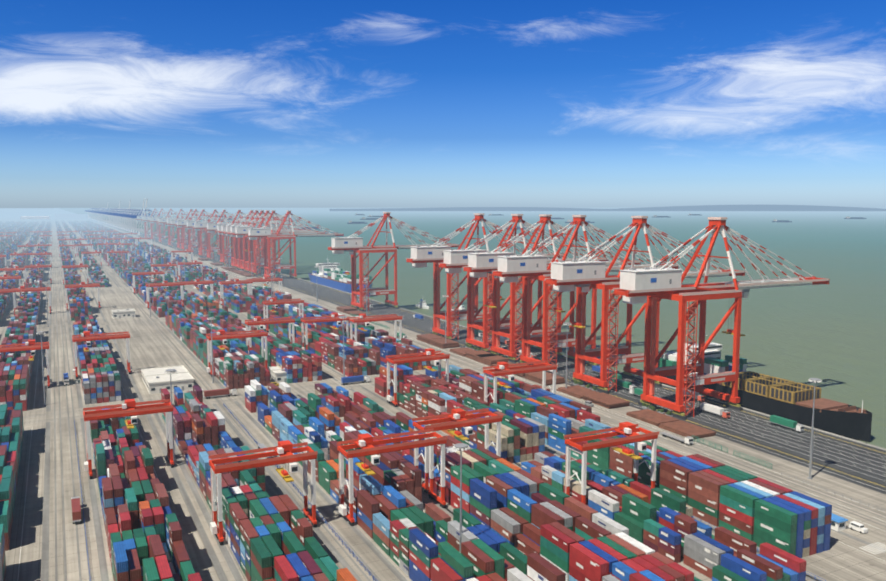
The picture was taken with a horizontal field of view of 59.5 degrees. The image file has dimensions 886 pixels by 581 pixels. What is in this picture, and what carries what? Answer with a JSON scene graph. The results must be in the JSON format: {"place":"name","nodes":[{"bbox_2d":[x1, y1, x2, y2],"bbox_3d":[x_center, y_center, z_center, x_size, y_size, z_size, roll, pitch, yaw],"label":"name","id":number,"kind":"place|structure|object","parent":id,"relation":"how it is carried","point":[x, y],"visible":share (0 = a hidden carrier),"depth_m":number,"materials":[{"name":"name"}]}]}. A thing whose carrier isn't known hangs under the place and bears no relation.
{"place":"outdoors","nodes":[
{"label":"outdoors","id":0,"kind":"place"},
{"bbox_2d":[0,208,885,580],"bbox_3d":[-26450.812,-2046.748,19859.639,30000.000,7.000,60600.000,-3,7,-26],"label":"paved ground","id":1,"kind":"structure","parent":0,"point":[838,560],"depth_m":298.50,"materials":[{"name":"concrete"}]},
{"bbox_2d":[0,289,14,315],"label":"gantry crane","id":2,"kind":"object","parent":1,"relation":"on","point":[7,290],"visible":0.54,"depth_m":682.67,"materials":[{"name":"white paint"}]},
{"bbox_2d":[0,275,20,297],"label":"gantry crane","id":3,"kind":"object","parent":1,"relation":"on","point":[5,277],"visible":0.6,"depth_m":806.73,"materials":[{"name":"white paint"}]},
{"bbox_2d":[0,266,25,286],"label":"gantry crane","id":4,"kind":"object","parent":1,"relation":"on","point":[17,268],"visible":0.9,"depth_m":920.79,"materials":[{"name":"white paint"}]},
{"bbox_2d":[10,252,30,261],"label":"gantry crane","id":5,"kind":"object","parent":1,"relation":"on","point":[15,253],"visible":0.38,"depth_m":1210.60,"materials":[{"name":"white paint"}]},
{"bbox_2d":[0,339,51,387],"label":"gantry crane","id":6,"kind":"object","parent":1,"relation":"on","point":[31,345],"visible":1,"depth_m":409.56,"materials":[{"name":"white paint"}]},
{"bbox_2d":[17,244,34,252],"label":"gantry crane","id":7,"kind":"object","parent":1,"relation":"on","point":[26,246],"visible":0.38,"depth_m":1464.35,"materials":[{"name":"white paint"}]},
{"bbox_2d":[13,286,51,313],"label":"gantry crane","id":8,"kind":"object","parent":1,"relation":"on","point":[22,289],"visible":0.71,"depth_m":692.16,"materials":[{"name":"white paint"}]},
{"bbox_2d":[24,264,52,283],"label":"gantry crane","id":9,"kind":"object","parent":1,"relation":"on","point":[38,266],"visible":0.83,"depth_m":963.26,"materials":[{"name":"white paint"}]},
{"bbox_2d":[36,331,46,405],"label":"mast","id":10,"kind":"object","parent":1,"relation":"on","point":[42,332],"visible":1,"depth_m":375.30,"materials":[{"name":"grey"}]},
{"bbox_2d":[30,252,52,267],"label":"gantry crane","id":11,"kind":"object","parent":1,"relation":"on","point":[44,253],"visible":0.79,"depth_m":1217.34,"materials":[{"name":"white paint"}]},
{"bbox_2d":[20,214,88,218],"bbox_3d":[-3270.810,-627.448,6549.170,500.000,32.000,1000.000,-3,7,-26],"label":"port halls","id":12,"kind":"object","parent":1,"relation":"on","point":[60,216],"visible":0.96,"depth_m":6564.12,"materials":[{"name":"white"}]},
{"bbox_2d":[63,373,68,385],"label":"truck","id":13,"kind":"object","parent":1,"relation":"on","point":[66,378],"visible":1,"depth_m":419.84,"materials":[{"name":"white paint"}]},
{"bbox_2d":[62,263,88,284],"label":"gantry crane","id":14,"kind":"object","parent":1,"relation":"on","point":[79,265],"visible":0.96,"depth_m":963.31,"materials":[{"name":"white paint"}]},
{"bbox_2d":[71,496,80,523],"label":"truck","id":15,"kind":"object","parent":1,"relation":"on","point":[76,510],"visible":1,"depth_m":237.06,"materials":[{"name":"white paint"}]},
{"bbox_2d":[65,282,100,310],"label":"gantry crane","id":16,"kind":"object","parent":1,"relation":"on","point":[81,285],"visible":1,"depth_m":726.48,"materials":[{"name":"white paint"}]},
{"bbox_2d":[76,243,93,256],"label":"gantry crane","id":17,"kind":"object","parent":1,"relation":"on","point":[80,244],"visible":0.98,"depth_m":1505.54,"materials":[{"name":"white paint"}]},
{"bbox_2d":[81,250,101,265],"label":"gantry crane","id":18,"kind":"object","parent":1,"relation":"on","point":[95,251],"visible":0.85,"depth_m":1252.25,"materials":[{"name":"white paint"}]},
{"bbox_2d":[72,331,131,378],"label":"gantry crane","id":19,"kind":"object","parent":1,"relation":"on","point":[87,336],"visible":1,"depth_m":440.19,"materials":[{"name":"white paint"}]},
{"bbox_2d":[97,242,115,255],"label":"gantry crane","id":20,"kind":"object","parent":1,"relation":"on","point":[107,243],"visible":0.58,"depth_m":1541.82,"materials":[{"name":"white paint"}]},
{"bbox_2d":[107,250,129,265],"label":"gantry crane","id":21,"kind":"object","parent":1,"relation":"on","point":[112,251],"visible":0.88,"depth_m":1269.07,"materials":[{"name":"white paint"}]},
{"bbox_2d":[111,309,135,318],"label":"yard office","id":22,"kind":"structure","parent":1,"relation":"on","point":[123,313],"depth_m":673.65,"materials":[{"name":"white paint"}]},
{"bbox_2d":[115,242,131,253],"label":"gantry crane","id":23,"kind":"object","parent":1,"relation":"on","point":[118,243],"visible":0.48,"depth_m":1539.34,"materials":[{"name":"white paint"}]},
{"bbox_2d":[83,399,173,478],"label":"gantry crane","id":24,"kind":"object","parent":1,"relation":"on","point":[130,408],"visible":0.98,"depth_m":282.01,"materials":[{"name":"white paint"}]},
{"bbox_2d":[132,270,164,293],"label":"gantry crane","id":25,"kind":"object","parent":1,"relation":"on","point":[154,272],"visible":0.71,"depth_m":862.38,"materials":[{"name":"white paint"}]},
{"bbox_2d":[151,262,176,281],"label":"gantry crane","id":26,"kind":"object","parent":1,"relation":"on","point":[162,265],"visible":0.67,"depth_m":982.76,"materials":[{"name":"white paint"}]},
{"bbox_2d":[145,281,183,308],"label":"gantry crane","id":27,"kind":"object","parent":1,"relation":"on","point":[167,284],"visible":0.96,"depth_m":737.74,"materials":[{"name":"white paint"}]},
{"bbox_2d":[141,365,193,393],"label":"yard office","id":28,"kind":"structure","parent":1,"relation":"on","point":[156,380],"depth_m":410.88,"materials":[{"name":"white paint"}]},
{"bbox_2d":[164,369,176,464],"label":"mast","id":29,"kind":"object","parent":1,"relation":"on","point":[170,371],"visible":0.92,"depth_m":287.47,"materials":[{"name":"grey"}]},
{"bbox_2d":[171,249,192,262],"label":"gantry crane","id":30,"kind":"object","parent":1,"relation":"on","point":[186,250],"visible":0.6,"depth_m":1287.47,"materials":[{"name":"white paint"}]},
{"bbox_2d":[177,260,202,280],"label":"gantry crane","id":31,"kind":"object","parent":1,"relation":"on","point":[196,263],"visible":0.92,"depth_m":1015.19,"materials":[{"name":"white paint"}]},
{"bbox_2d":[182,279,213,302],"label":"gantry crane","id":32,"kind":"object","parent":1,"relation":"on","point":[199,282],"visible":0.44,"depth_m":756.57,"materials":[{"name":"white paint"}]},
{"bbox_2d":[207,317,214,382],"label":"mast","id":33,"kind":"object","parent":1,"relation":"on","point":[211,318],"visible":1,"depth_m":422.35,"materials":[{"name":"grey metal"}]},
{"bbox_2d":[219,279,252,304],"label":"gantry crane","id":34,"kind":"object","parent":1,"relation":"on","point":[238,282],"visible":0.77,"depth_m":758.90,"materials":[{"name":"white paint"}]},
{"bbox_2d":[206,329,267,376],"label":"gantry crane","id":35,"kind":"object","parent":1,"relation":"on","point":[219,335],"visible":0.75,"depth_m":446.19,"materials":[{"name":"white paint"}]},
{"bbox_2d":[208,440,317,544],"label":"gantry crane","id":36,"kind":"object","parent":1,"relation":"on","point":[285,450],"visible":1,"depth_m":228.80,"materials":[{"name":"white paint"}]},
{"bbox_2d":[247,276,282,294],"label":"gantry crane","id":37,"kind":"object","parent":1,"relation":"on","point":[265,279],"visible":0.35,"depth_m":783.18,"materials":[{"name":"white paint"}]},
{"bbox_2d":[245,316,294,354],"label":"gantry crane","id":38,"kind":"object","parent":1,"relation":"on","point":[255,321],"visible":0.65,"depth_m":500.37,"materials":[{"name":"white paint"}]},
{"bbox_2d":[267,366,286,382],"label":"yard office","id":39,"kind":"structure","parent":1,"relation":"on","point":[277,374],"depth_m":425.76,"materials":[{"name":"white paint"}]},
{"bbox_2d":[262,298,303,331],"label":"gantry crane","id":40,"kind":"object","parent":1,"relation":"on","point":[272,302],"visible":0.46,"depth_m":602.13,"materials":[{"name":"white paint"}]},
{"bbox_2d":[300,313,348,349],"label":"gantry crane","id":41,"kind":"object","parent":1,"relation":"on","point":[333,317],"visible":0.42,"depth_m":510.32,"materials":[{"name":"white paint"}]},
{"bbox_2d":[339,316,346,376],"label":"mast","id":42,"kind":"object","parent":1,"relation":"on","point":[341,317],"visible":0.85,"depth_m":427.75,"materials":[{"name":"grey"}]},
{"bbox_2d":[340,375,369,384],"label":"truck","id":43,"kind":"object","parent":1,"relation":"on","point":[350,379],"visible":1,"depth_m":421.68,"materials":[{"name":"white paint"}]},
{"bbox_2d":[349,314,402,340],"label":"gantry crane","id":44,"kind":"object","parent":1,"relation":"on","point":[364,318],"visible":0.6,"depth_m":512.04,"materials":[{"name":"white paint"}]},
{"bbox_2d":[337,428,446,525],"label":"gantry crane","id":45,"kind":"object","parent":1,"relation":"on","point":[366,443],"visible":1,"depth_m":241.17,"materials":[{"name":"white paint"}]},
{"bbox_2d":[0,221,831,580],"bbox_3d":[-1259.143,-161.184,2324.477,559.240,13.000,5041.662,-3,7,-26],"label":"shipping containers","id":46,"kind":"object","parent":1,"relation":"on","point":[530,519],"visible":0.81,"depth_m":250.58,"materials":[{"name":"metal"}]},
{"bbox_2d":[386,348,449,406],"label":"gantry crane","id":47,"kind":"object","parent":1,"relation":"on","point":[429,354],"visible":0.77,"depth_m":380.43,"materials":[{"name":"white paint"}]},
{"bbox_2d":[1,237,885,580],"bbox_3d":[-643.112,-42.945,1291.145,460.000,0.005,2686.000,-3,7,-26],"label":"yard lanes","id":48,"kind":"structure","parent":1,"relation":"on","point":[195,519],"depth_m":272.41,"materials":[{"name":"white paint"}]},
{"bbox_2d":[203,388,236,398],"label":"truck","id":49,"kind":"object","parent":48,"relation":"on","point":[209,394],"visible":1,"depth_m":391.60,"materials":[{"name":"white paint"}]},
{"bbox_2d":[831,513,847,530],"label":"guard hut","id":50,"kind":"object","parent":48,"relation":"on","point":[838,523],"visible":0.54,"depth_m":231.35,"materials":[{"name":"white paint"}]},
{"bbox_2d":[443,295,448,342],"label":"mast","id":51,"kind":"object","parent":1,"relation":"on","point":[445,317],"visible":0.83,"depth_m":527.99,"materials":[{"name":"grey metal"}]},
{"bbox_2d":[198,258,715,438],"bbox_3d":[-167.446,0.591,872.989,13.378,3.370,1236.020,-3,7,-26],"label":"hatch covers","id":52,"kind":"object","parent":1,"relation":"on","point":[668,423],"visible":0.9,"depth_m":404.10,"materials":[{"name":"brown metal"}]},
{"bbox_2d":[412,408,502,492],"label":"gantry crane","id":53,"kind":"object","parent":1,"relation":"on","point":[459,416],"visible":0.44,"depth_m":268.27,"materials":[{"name":"white paint"}]},
{"bbox_2d":[453,443,469,552],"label":"mast","id":54,"kind":"object","parent":1,"relation":"on","point":[461,447],"visible":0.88,"depth_m":196.74,"materials":[{"name":"grey"}]},
{"bbox_2d":[74,313,884,580],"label":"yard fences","id":55,"kind":"object","parent":1,"relation":"on","point":[708,444],"visible":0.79,"depth_m":277.30,"materials":[{"name":"grey metal"}]},
{"bbox_2d":[483,361,557,402],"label":"gantry crane","id":56,"kind":"object","parent":1,"relation":"on","point":[502,368],"visible":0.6,"depth_m":352.98,"materials":[{"name":"white paint"}]},
{"bbox_2d":[203,262,885,554],"bbox_3d":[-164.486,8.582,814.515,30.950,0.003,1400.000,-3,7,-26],"label":"road markings","id":57,"kind":"object","parent":1,"relation":"on","point":[752,471],"visible":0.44,"depth_m":249.69,"materials":[{"name":"white paint"}]},
{"bbox_2d":[563,323,571,387],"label":"mast","id":58,"kind":"object","parent":1,"relation":"on","point":[567,324],"visible":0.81,"depth_m":403.67,"materials":[{"name":"grey"}]},
{"bbox_2d":[564,422,658,503],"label":"gantry crane","id":59,"kind":"object","parent":1,"relation":"on","point":[631,431],"visible":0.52,"depth_m":248.81,"materials":[{"name":"white paint"}]},
{"bbox_2d":[660,432,692,445],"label":"truck","id":60,"kind":"object","parent":1,"relation":"on","point":[687,440],"visible":1,"depth_m":316.60,"materials":[{"name":"white paint"}]},
{"bbox_2d":[807,378,821,478],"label":"mast","id":61,"kind":"object","parent":1,"relation":"on","point":[818,380],"visible":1,"depth_m":273.13,"materials":[{"name":"grey"}]},
{"bbox_2d":[849,521,867,532],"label":"service vehicle","id":62,"kind":"object","parent":1,"relation":"on","point":[857,526],"visible":1,"depth_m":230.22,"materials":[{"name":"white paint"}]},
{"bbox_2d":[0,0,885,207],"label":"sky","id":63,"kind":"structure","parent":0,"point":[168,103],"materials":[{"name":"blue"}]},
{"bbox_2d":[59,208,885,448],"bbox_3d":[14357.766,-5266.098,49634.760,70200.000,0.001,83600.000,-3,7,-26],"label":"sea water","id":64,"kind":"structure","parent":0,"point":[831,335],"depth_m":1156.75,"materials":[{"name":"green liquid"}]},
{"bbox_2d":[179,233,204,247],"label":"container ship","id":65,"kind":"object","parent":64,"relation":"on","point":[191,237],"visible":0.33,"depth_m":1901.53,"materials":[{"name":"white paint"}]},
{"bbox_2d":[308,259,372,296],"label":"ship","id":66,"kind":"object","parent":64,"relation":"on","point":[331,275],"visible":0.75,"depth_m":938.34,"materials":[{"name":"blue"}]},
{"bbox_2d":[415,299,428,308],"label":"patrol boat","id":67,"kind":"object","parent":64,"relation":"on","point":[422,304],"visible":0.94,"depth_m":761.70,"materials":[{"name":"white paint"}]},
{"bbox_2d":[658,335,871,441],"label":"feeder ship","id":68,"kind":"object","parent":64,"relation":"on","point":[776,396],"visible":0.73,"depth_m":358.53,"materials":[{"name":"black paint"}]},
{"bbox_2d":[87,217,885,493],"bbox_3d":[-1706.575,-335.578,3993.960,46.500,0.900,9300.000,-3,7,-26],"label":"quay apron","id":69,"kind":"object","parent":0,"point":[766,436],"visible":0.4,"depth_m":345.32,"materials":[{"name":"concrete"}]},
{"bbox_2d":[123,199,144,231],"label":"crane","id":70,"kind":"object","parent":69,"relation":"on","point":[136,214],"visible":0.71,"depth_m":2826.98,"materials":[{"name":"white"}]},
{"bbox_2d":[125,198,147,232],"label":"crane","id":71,"kind":"object","parent":69,"relation":"on","point":[138,215],"visible":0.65,"depth_m":2742.80,"materials":[{"name":"white"}]},
{"bbox_2d":[119,208,155,231],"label":"crane","id":72,"kind":"object","parent":69,"relation":"on","point":[127,219],"visible":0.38,"depth_m":2994.87,"materials":[{"name":"white"}]},
{"bbox_2d":[127,209,158,232],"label":"crane","id":73,"kind":"object","parent":69,"relation":"on","point":[129,216],"visible":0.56,"depth_m":2653.77,"materials":[{"name":"white"}]},
{"bbox_2d":[130,209,171,235],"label":"crane","id":74,"kind":"object","parent":69,"relation":"on","point":[135,217],"visible":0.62,"depth_m":2574.42,"materials":[{"name":"white"}]},
{"bbox_2d":[136,208,175,237],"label":"quay crane","id":75,"kind":"object","parent":69,"relation":"on","point":[139,218],"visible":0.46,"depth_m":2388.95,"materials":[{"name":"orange"}]},
{"bbox_2d":[141,208,189,239],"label":"quay crane","id":76,"kind":"object","parent":69,"relation":"on","point":[147,218],"visible":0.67,"depth_m":2235.55,"materials":[{"name":"orange"}]},
{"bbox_2d":[148,209,196,242],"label":"quay crane","id":77,"kind":"object","parent":69,"relation":"on","point":[153,220],"visible":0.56,"depth_m":2069.41,"materials":[{"name":"orange"}]},
{"bbox_2d":[157,209,212,245],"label":"quay crane","id":78,"kind":"object","parent":69,"relation":"on","point":[161,222],"visible":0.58,"depth_m":1898.57,"materials":[{"name":"red"}]},
{"bbox_2d":[165,209,214,248],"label":"quay crane","id":79,"kind":"object","parent":69,"relation":"on","point":[178,233],"visible":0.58,"depth_m":1765.75,"materials":[{"name":"red"}]},
{"bbox_2d":[169,209,226,250],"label":"quay crane","id":80,"kind":"object","parent":69,"relation":"on","point":[173,224],"visible":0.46,"depth_m":1707.06,"materials":[{"name":"red metal"}]},
{"bbox_2d":[175,209,239,252],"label":"quay crane","id":81,"kind":"object","parent":69,"relation":"on","point":[183,223],"visible":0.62,"depth_m":1618.36,"materials":[{"name":"red"}]},
{"bbox_2d":[185,209,247,256],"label":"quay crane","id":82,"kind":"object","parent":69,"relation":"on","point":[190,225],"visible":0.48,"depth_m":1504.34,"materials":[{"name":"red metal"}]},
{"bbox_2d":[192,209,264,259],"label":"quay crane","id":83,"kind":"object","parent":69,"relation":"on","point":[198,226],"visible":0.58,"depth_m":1420.65,"materials":[{"name":"red metal"}]},
{"bbox_2d":[205,210,283,263],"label":"quay crane","id":84,"kind":"object","parent":69,"relation":"on","point":[211,228],"visible":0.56,"depth_m":1300.88,"materials":[{"name":"red metal"}]},
{"bbox_2d":[215,210,298,267],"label":"quay crane","id":85,"kind":"object","parent":69,"relation":"on","point":[233,259],"visible":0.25,"depth_m":1229.92,"materials":[{"name":"red metal"}]},
{"bbox_2d":[219,210,301,269],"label":"quay crane","id":86,"kind":"object","parent":69,"relation":"on","point":[237,247],"visible":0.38,"depth_m":1200.83,"materials":[{"name":"red metal"}]},
{"bbox_2d":[223,210,308,270],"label":"quay crane","id":87,"kind":"object","parent":69,"relation":"on","point":[242,249],"visible":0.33,"depth_m":1170.01,"materials":[{"name":"red metal"}]},
{"bbox_2d":[228,210,315,272],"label":"quay crane","id":88,"kind":"object","parent":69,"relation":"on","point":[247,252],"visible":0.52,"depth_m":1140.30,"materials":[{"name":"red metal"}]},
{"bbox_2d":[233,210,324,274],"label":"quay crane","id":89,"kind":"object","parent":69,"relation":"on","point":[240,232],"visible":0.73,"depth_m":1108.87,"materials":[{"name":"red metal"}]},
{"bbox_2d":[246,210,343,278],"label":"quay crane","id":90,"kind":"object","parent":69,"relation":"on","point":[263,232],"visible":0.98,"depth_m":1035.66,"materials":[{"name":"red metal"}]},
{"bbox_2d":[328,212,458,310],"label":"quay crane","id":91,"kind":"object","parent":69,"relation":"on","point":[352,246],"visible":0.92,"depth_m":729.52,"materials":[{"name":"red metal"}]},
{"bbox_2d":[406,213,563,339],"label":"quay crane","id":92,"kind":"object","parent":69,"relation":"on","point":[422,256],"visible":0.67,"depth_m":568.32,"materials":[{"name":"red metal"}]},
{"bbox_2d":[352,306,671,414],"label":"bogie","id":93,"kind":"object","parent":69,"relation":"on","point":[595,388],"visible":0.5,"depth_m":408.71,"materials":[{"name":"red metal"}]},
{"bbox_2d":[439,214,607,351],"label":"quay crane","id":94,"kind":"object","parent":69,"relation":"on","point":[455,261],"visible":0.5,"depth_m":523.87,"materials":[{"name":"red metal"}]},
{"bbox_2d":[463,214,640,362],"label":"quay crane","id":95,"kind":"object","parent":69,"relation":"on","point":[483,264],"visible":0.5,"depth_m":492.37,"materials":[{"name":"red metal"}]},
{"bbox_2d":[285,279,884,470],"bbox_3d":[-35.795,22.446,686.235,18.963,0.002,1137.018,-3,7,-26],"label":"apron hatch marks","id":96,"kind":"object","parent":69,"relation":"on","point":[633,382],"visible":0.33,"depth_m":414.40,"materials":[{"name":"yellow paint"}]},
{"bbox_2d":[492,215,677,372],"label":"quay crane","id":97,"kind":"object","parent":69,"relation":"on","point":[528,267],"visible":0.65,"depth_m":461.87,"materials":[{"name":"red metal"}]},
{"bbox_2d":[592,365,611,372],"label":"truck","id":98,"kind":"object","parent":69,"relation":"on","point":[595,368],"visible":0.4,"depth_m":449.02,"materials":[{"name":"white paint"}]},
{"bbox_2d":[613,378,635,390],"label":"truck","id":99,"kind":"object","parent":69,"relation":"on","point":[625,384],"visible":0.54,"depth_m":408.89,"materials":[{"name":"white paint"}]},
{"bbox_2d":[629,388,653,395],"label":"truck","id":100,"kind":"object","parent":69,"relation":"on","point":[637,391],"visible":0.48,"depth_m":394.29,"materials":[{"name":"white paint"}]},
{"bbox_2d":[544,216,744,393],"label":"quay crane","id":101,"kind":"object","parent":69,"relation":"on","point":[583,277],"visible":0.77,"depth_m":410.01,"materials":[{"name":"red metal"}]},
{"bbox_2d":[684,388,704,401],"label":"truck","id":102,"kind":"object","parent":69,"relation":"on","point":[699,398],"visible":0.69,"depth_m":385.28,"materials":[{"name":"white paint"}]},
{"bbox_2d":[699,403,729,418],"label":"truck","id":103,"kind":"object","parent":69,"relation":"on","point":[719,411],"visible":1,"depth_m":357.74,"materials":[{"name":"white paint"}]},
{"bbox_2d":[613,217,828,419],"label":"quay crane","id":104,"kind":"object","parent":69,"relation":"on","point":[648,286],"visible":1,"depth_m":365.03,"materials":[{"name":"red metal"}]},
{"bbox_2d":[769,415,803,432],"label":"truck","id":105,"kind":"object","parent":69,"relation":"on","point":[785,422],"visible":1,"depth_m":336.49,"materials":[{"name":"white paint"}]},
{"bbox_2d":[330,205,885,210],"bbox_3d":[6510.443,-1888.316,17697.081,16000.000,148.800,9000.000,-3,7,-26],"label":"shore hills","id":106,"kind":"structure","parent":0,"point":[755,208],"depth_m":17756.08,"materials":[{"name":"grey"}]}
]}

